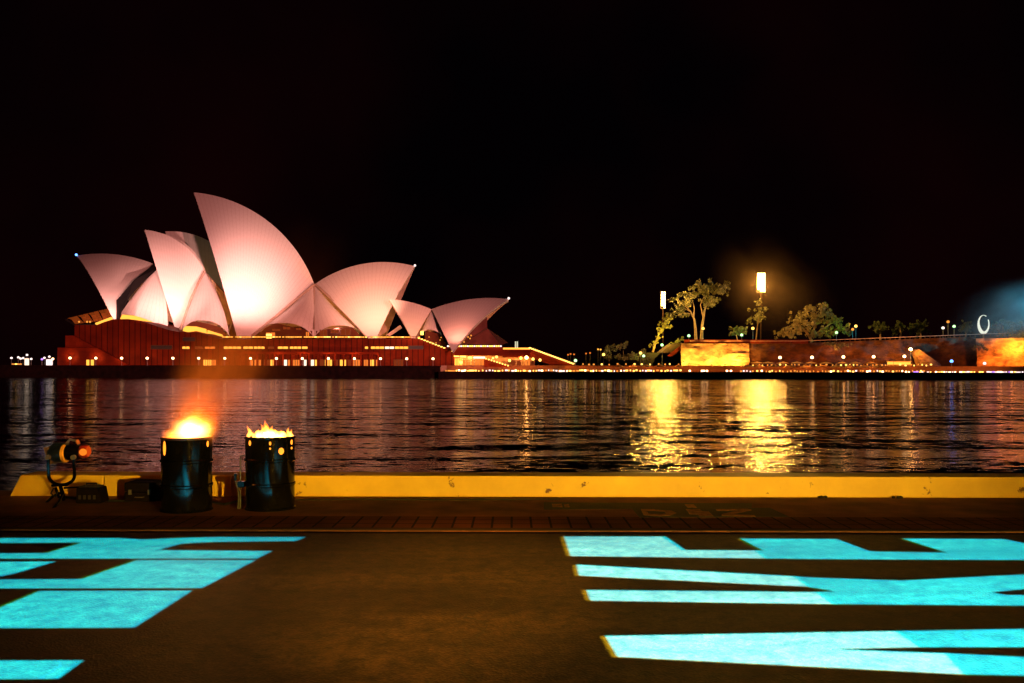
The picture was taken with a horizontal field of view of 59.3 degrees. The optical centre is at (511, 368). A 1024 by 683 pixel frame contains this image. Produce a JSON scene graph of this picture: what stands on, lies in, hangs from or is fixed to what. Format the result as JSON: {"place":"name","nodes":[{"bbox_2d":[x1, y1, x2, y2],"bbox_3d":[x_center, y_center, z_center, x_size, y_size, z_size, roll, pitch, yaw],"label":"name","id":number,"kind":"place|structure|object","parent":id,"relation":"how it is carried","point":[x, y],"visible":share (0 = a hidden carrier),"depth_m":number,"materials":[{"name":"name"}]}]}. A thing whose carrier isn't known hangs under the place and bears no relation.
{"place":"outdoors","nodes":[
{"label":"outdoors","id":0,"kind":"place"},
{"bbox_2d":[57,192,573,366],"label":"opera house","id":1,"kind":"structure","parent":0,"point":[243,271],"depth_m":324.20,"materials":[{"name":"beige tile"}]},
{"bbox_2d":[151,345,171,348],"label":"window","id":2,"kind":"structure","parent":1,"relation":"in","point":[152,346],"depth_m":307.88,"materials":[{"name":"brown glass"}]},
{"bbox_2d":[183,337,194,340],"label":"window","id":3,"kind":"structure","parent":1,"relation":"in","point":[184,338],"depth_m":307.88,"materials":[{"name":"brown glass"}]},
{"bbox_2d":[203,359,207,364],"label":"window","id":4,"kind":"structure","parent":1,"relation":"in","point":[205,361],"depth_m":307.88,"materials":[{"name":"orange glass"}]},
{"bbox_2d":[205,346,214,348],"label":"window","id":5,"kind":"structure","parent":1,"relation":"in","point":[206,347],"depth_m":307.88,"materials":[{"name":"orange glass"}]},
{"bbox_2d":[224,346,240,348],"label":"window","id":6,"kind":"structure","parent":1,"relation":"in","point":[225,347],"depth_m":307.88,"materials":[{"name":"yellow glass"}]},
{"bbox_2d":[243,346,252,348],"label":"window","id":7,"kind":"structure","parent":1,"relation":"in","point":[244,347],"depth_m":307.88,"materials":[{"name":"yellow glass"}]},
{"bbox_2d":[254,359,260,365],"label":"window","id":8,"kind":"structure","parent":1,"relation":"in","point":[259,360],"depth_m":307.88,"materials":[{"name":"orange glass"}]},
{"bbox_2d":[254,346,264,348],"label":"window","id":9,"kind":"structure","parent":1,"relation":"in","point":[255,347],"depth_m":307.88,"materials":[{"name":"yellow glass"}]},
{"bbox_2d":[278,346,287,348],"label":"window","id":10,"kind":"structure","parent":1,"relation":"in","point":[279,347],"depth_m":307.88,"materials":[{"name":"yellow glass"}]},
{"bbox_2d":[290,346,300,348],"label":"window","id":11,"kind":"structure","parent":1,"relation":"in","point":[291,347],"depth_m":307.88,"materials":[{"name":"yellow glass"}]},
{"bbox_2d":[293,359,298,365],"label":"window","id":12,"kind":"structure","parent":1,"relation":"in","point":[295,361],"depth_m":307.88,"materials":[{"name":"orange glass"}]},
{"bbox_2d":[320,330,326,335],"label":"window","id":13,"kind":"structure","parent":1,"relation":"in","point":[322,332],"depth_m":324.55,"materials":[{"name":"brown glass"}]},
{"bbox_2d":[340,359,345,365],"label":"window","id":14,"kind":"structure","parent":1,"relation":"in","point":[341,360],"depth_m":307.88,"materials":[{"name":"yellow glass"}]},
{"bbox_2d":[341,329,349,334],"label":"window","id":15,"kind":"structure","parent":1,"relation":"in","point":[343,331],"depth_m":324.55,"materials":[{"name":"brown glass"}]},
{"bbox_2d":[353,359,359,365],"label":"window","id":16,"kind":"structure","parent":1,"relation":"in","point":[357,361],"depth_m":307.88,"materials":[{"name":"orange glass"}]},
{"bbox_2d":[371,346,383,348],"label":"window","id":17,"kind":"structure","parent":1,"relation":"in","point":[372,347],"depth_m":307.88,"materials":[{"name":"yellow glass"}]},
{"bbox_2d":[395,346,407,348],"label":"window","id":18,"kind":"structure","parent":1,"relation":"in","point":[396,347],"depth_m":307.88,"materials":[{"name":"yellow glass"}]},
{"bbox_2d":[408,346,422,348],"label":"window","id":19,"kind":"structure","parent":1,"relation":"in","point":[409,347],"depth_m":307.88,"materials":[{"name":"brown glass"}]},
{"bbox_2d":[455,358,461,364],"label":"window","id":20,"kind":"structure","parent":1,"relation":"in","point":[457,360],"depth_m":311.89,"materials":[{"name":"yellow glass"}]},
{"bbox_2d":[463,359,473,364],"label":"window","id":21,"kind":"structure","parent":1,"relation":"in","point":[465,361],"depth_m":311.89,"materials":[{"name":"orange glass"}]},
{"bbox_2d":[475,360,483,364],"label":"window","id":22,"kind":"structure","parent":1,"relation":"in","point":[477,362],"depth_m":311.89,"materials":[{"name":"orange glass"}]},
{"bbox_2d":[511,360,520,364],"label":"window","id":23,"kind":"structure","parent":1,"relation":"in","point":[513,362],"depth_m":311.89,"materials":[{"name":"brown glass"}]},
{"bbox_2d":[441,365,446,370],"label":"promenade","id":24,"kind":"structure","parent":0,"point":[443,367],"depth_m":306.00,"materials":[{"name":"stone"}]},
{"bbox_2d":[681,343,749,365],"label":"cliff wall","id":25,"kind":"structure","parent":24,"relation":"on","point":[718,354],"depth_m":344.61,"materials":[{"name":"stone"}]},
{"bbox_2d":[667,345,680,355],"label":"stone steps","id":26,"kind":"structure","parent":25,"relation":"attached to","point":[675,351],"depth_m":348.80,"materials":[{"name":"brown stone"}]},
{"bbox_2d":[886,361,894,365],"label":"stall","id":27,"kind":"object","parent":24,"relation":"on","point":[889,363],"visible":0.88,"depth_m":319.40},
{"bbox_2d":[894,361,901,365],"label":"stall","id":28,"kind":"object","parent":24,"relation":"on","point":[896,363],"visible":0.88,"depth_m":319.40},
{"bbox_2d":[911,349,940,365],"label":"stone ramp","id":29,"kind":"structure","parent":24,"relation":"on","point":[919,355],"depth_m":336.00,"materials":[{"name":"stone"}]},
{"bbox_2d":[975,338,1023,365],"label":"cliff wall","id":30,"kind":"structure","parent":24,"relation":"on","point":[1005,352],"depth_m":341.62,"materials":[{"name":"stone"}]},
{"bbox_2d":[972,343,988,350],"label":"wall creeper","id":31,"kind":"object","parent":30,"relation":"attached to","point":[981,346],"depth_m":340.59,"materials":[{"name":"green plant"}]},
{"bbox_2d":[977,315,989,337],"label":"crescent light","id":32,"kind":"object","parent":30,"relation":"on","point":[981,331],"visible":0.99,"depth_m":351.75,"materials":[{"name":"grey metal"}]},
{"bbox_2d":[0,533,1023,682],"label":"road","id":33,"kind":"structure","parent":0,"point":[437,608],"depth_m":6.31,"materials":[{"name":"brown asphalt"}]},
{"bbox_2d":[0,378,1023,490],"bbox_3d":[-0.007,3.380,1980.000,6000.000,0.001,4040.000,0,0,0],"label":"water","id":34,"kind":"structure","parent":0,"point":[625,425],"depth_m":55.41,"materials":[{"name":"black liquid"}]},
{"bbox_2d":[0,365,439,378],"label":"seawall","id":35,"kind":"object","parent":34,"relation":"in","point":[123,371],"visible":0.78,"depth_m":301.90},
{"bbox_2d":[46,359,52,364],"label":"kiosk","id":36,"kind":"object","parent":35,"relation":"on","point":[48,361],"visible":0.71,"depth_m":304.30,"materials":[{"name":"white"}]},
{"bbox_2d":[0,491,1023,532],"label":"pavement","id":37,"kind":"structure","parent":0,"point":[10,505],"depth_m":10.87,"materials":[{"name":"brown concrete"}]},
{"bbox_2d":[44,438,90,507],"bbox_3d":[-5.548,1.291,11.046,0.557,0.836,0.642,0,0,0],"label":"film lantern","id":38,"kind":"object","parent":37,"relation":"on","point":[60,452],"visible":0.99,"depth_m":11.16,"materials":[{"name":"black metal"}]},
{"bbox_2d":[76,483,108,502],"bbox_3d":[-5.218,1.541,11.197,0.317,0.238,0.246,0,0,0],"label":"ballast box","id":39,"kind":"object","parent":37,"relation":"on","point":[86,493],"visible":1,"depth_m":11.08,"materials":[{"name":"brown metal"}]},
{"bbox_2d":[125,479,160,500],"bbox_3d":[-4.639,1.538,11.382,0.393,0.235,0.397,0,0,0],"label":"equipment case","id":40,"kind":"object","parent":37,"relation":"on","point":[143,489],"visible":0.82,"depth_m":11.22,"materials":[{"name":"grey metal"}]},
{"bbox_2d":[107,499,242,504],"bbox_3d":[-4.309,1.657,11.217,1.834,0.024,0.359,0,0,2],"label":"cable","id":41,"kind":"object","parent":37,"relation":"on","point":[214,502],"visible":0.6,"depth_m":11.23,"materials":[{"name":"black rubber"}]},
{"bbox_2d":[160,435,213,513],"bbox_3d":[-3.845,1.237,10.641,0.602,0.870,0.602,0,0,0],"label":"fire drum","id":42,"kind":"object","parent":37,"relation":"on","point":[186,484],"visible":1,"depth_m":10.39,"materials":[{"name":"black paint"}]},
{"bbox_2d":[234,454,244,508],"bbox_3d":[-3.250,1.348,10.730,0.127,0.651,0.057,0,0,0],"label":"gas pipe","id":43,"kind":"object","parent":37,"relation":"on","point":[240,483],"visible":1,"depth_m":10.72,"materials":[{"name":"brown metal"}]},
{"bbox_2d":[244,434,295,511],"bbox_3d":[-2.898,1.239,10.783,0.602,0.870,0.602,0,0,0],"label":"fire drum","id":44,"kind":"object","parent":37,"relation":"on","point":[270,481],"visible":1,"depth_m":10.54,"materials":[{"name":"black paint"}]},
{"bbox_2d":[296,498,559,500],"bbox_3d":[-1.064,1.664,11.462,3.350,0.017,0.082,0,0,-1],"label":"cable","id":45,"kind":"object","parent":37,"relation":"on","point":[433,499],"visible":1,"depth_m":11.46,"materials":[{"name":"black rubber"}]},
{"bbox_2d":[0,516,1023,528],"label":"brick paving","id":46,"kind":"structure","parent":37,"relation":"on","point":[538,522],"depth_m":9.82,"materials":[{"name":"brown brick"}]},
{"bbox_2d":[0,527,1023,531],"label":"pavement edging","id":47,"kind":"object","parent":37,"relation":"on","point":[523,529],"visible":1,"depth_m":9.35,"materials":[{"name":"concrete"}]},
{"bbox_2d":[0,531,1023,534],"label":"drain","id":48,"kind":"object","parent":37,"relation":"in","point":[504,532],"visible":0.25,"depth_m":9.24,"materials":[{"name":"black metal"}]},
{"bbox_2d":[11,471,1023,497],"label":"kerb","id":49,"kind":"structure","parent":37,"relation":"on","point":[568,484],"depth_m":11.78,"materials":[{"name":"yellow paint"}]},
{"bbox_2d":[544,502,788,517],"bbox_3d":[1.758,1.673,10.683,2.765,0.006,1.129,0,0,0],"label":"ground marking","id":50,"kind":"object","parent":37,"relation":"on","point":[649,510],"visible":1,"depth_m":10.76,"materials":[{"name":"black paint"}]},
{"bbox_2d":[0,0,1023,364],"label":"sky","id":51,"kind":"structure","parent":0,"point":[579,163],"materials":[{"name":"black"}]},
{"bbox_2d":[665,286,696,339],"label":"tall tree","id":52,"kind":"object","parent":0,"point":[684,304],"visible":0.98,"depth_m":365.19,"materials":[{"name":"green plant"}]},
{"bbox_2d":[689,277,730,339],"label":"tall tree","id":53,"kind":"object","parent":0,"point":[704,291],"visible":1,"depth_m":360.10,"materials":[{"name":"green plant"}]},
{"bbox_2d":[729,325,747,339],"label":"round tree","id":54,"kind":"object","parent":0,"point":[735,332],"visible":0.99,"depth_m":359.13,"materials":[{"name":"green plant"}]},
{"bbox_2d":[576,353,976,365],"bbox_3d":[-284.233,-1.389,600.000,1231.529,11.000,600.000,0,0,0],"label":"land","id":55,"kind":"structure","parent":0,"point":[613,361],"depth_m":399.54,"materials":[{"name":"soil"}]},
{"bbox_2d":[601,344,619,359],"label":"shrub","id":56,"kind":"object","parent":55,"relation":"on","point":[607,350],"visible":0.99,"depth_m":344.12,"materials":[{"name":"green plant"}]},
{"bbox_2d":[615,341,634,360],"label":"shrub","id":57,"kind":"object","parent":55,"relation":"on","point":[624,346],"visible":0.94,"depth_m":345.07,"materials":[{"name":"green plant"}]},
{"bbox_2d":[627,348,650,361],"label":"shrub","id":58,"kind":"object","parent":55,"relation":"on","point":[632,355],"visible":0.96,"depth_m":343.42,"materials":[{"name":"green plant"}]},
{"bbox_2d":[648,314,673,351],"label":"leaning tree","id":59,"kind":"object","parent":55,"relation":"on","point":[667,318],"visible":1,"depth_m":349.67,"materials":[{"name":"green plant"}]},
{"bbox_2d":[661,291,665,347],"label":"floodlight mast","id":60,"kind":"object","parent":55,"relation":"on","point":[662,308],"visible":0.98,"depth_m":380.00,"materials":[{"name":"white metal"}]},
{"bbox_2d":[652,343,689,365],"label":"rock bluff","id":61,"kind":"structure","parent":55,"relation":"on","point":[670,348],"depth_m":350.00,"materials":[{"name":"brown stone"}]},
{"bbox_2d":[667,336,683,346],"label":"shrub","id":62,"kind":"object","parent":61,"relation":"on","point":[678,341],"visible":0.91,"depth_m":351.39,"materials":[{"name":"green plant"}]},
{"bbox_2d":[749,337,976,365],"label":"cliff wall","id":63,"kind":"structure","parent":55,"relation":"on","point":[958,351],"depth_m":345.72,"materials":[{"name":"stone"}]},
{"bbox_2d":[684,340,807,343],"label":"parapet","id":64,"kind":"structure","parent":63,"relation":"on","point":[747,341],"depth_m":345.60,"materials":[{"name":"brown stone"}]},
{"bbox_2d":[746,298,767,339],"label":"slender tree","id":65,"kind":"object","parent":63,"relation":"on","point":[758,317],"visible":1,"depth_m":369.56,"materials":[{"name":"green plant"}]},
{"bbox_2d":[757,273,765,339],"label":"floodlight mast","id":66,"kind":"object","parent":63,"relation":"on","point":[761,281],"visible":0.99,"depth_m":380.00,"materials":[{"name":"white metal"}]},
{"bbox_2d":[774,302,852,342],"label":"spreading tree","id":67,"kind":"object","parent":63,"relation":"on","point":[797,326],"visible":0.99,"depth_m":361.06,"materials":[{"name":"green plant"}]},
{"bbox_2d":[824,342,851,350],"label":"wall creeper","id":68,"kind":"object","parent":63,"relation":"attached to","point":[841,345],"depth_m":343.39,"materials":[{"name":"green plant"}]},
{"bbox_2d":[805,333,1005,340],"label":"railing","id":69,"kind":"object","parent":63,"relation":"on","point":[900,337],"visible":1,"depth_m":345.50,"materials":[{"name":"brown metal"}]},
{"bbox_2d":[868,320,889,339],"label":"park tree","id":70,"kind":"object","parent":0,"point":[877,325],"visible":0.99,"depth_m":385.20,"materials":[{"name":"green plant"}]},
{"bbox_2d":[890,320,909,338],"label":"park tree","id":71,"kind":"object","parent":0,"point":[899,325],"visible":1,"depth_m":385.05,"materials":[{"name":"green plant"}]},
{"bbox_2d":[907,318,931,338],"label":"park tree","id":72,"kind":"object","parent":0,"point":[920,326],"visible":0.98,"depth_m":384.76,"materials":[{"name":"green plant"}]},
{"bbox_2d":[958,320,972,336],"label":"park tree","id":73,"kind":"object","parent":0,"point":[965,327],"visible":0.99,"depth_m":383.68,"materials":[{"name":"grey plant"}]},
{"bbox_2d":[980,319,1019,337],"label":"park tree","id":74,"kind":"object","parent":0,"point":[1012,325],"visible":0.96,"depth_m":385.23,"materials":[{"name":"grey plant"}]},
{"bbox_2d":[1008,321,1023,337],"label":"park tree","id":75,"kind":"object","parent":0,"point":[1021,327],"visible":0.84,"depth_m":386.03,"materials":[{"name":"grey plant"}]},
{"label":"promenade","id":76,"kind":"structure","parent":0,"visible":0},
{"bbox_2d":[438,371,1023,379],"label":"seawall","id":77,"kind":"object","parent":76,"relation":"attached to","point":[753,375],"visible":0.67,"depth_m":295.90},
{"bbox_2d":[447,365,1023,372],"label":"retaining wall","id":78,"kind":"structure","parent":76,"relation":"on","point":[976,369],"depth_m":305.60,"materials":[{"name":"brown stone"}]}
]}

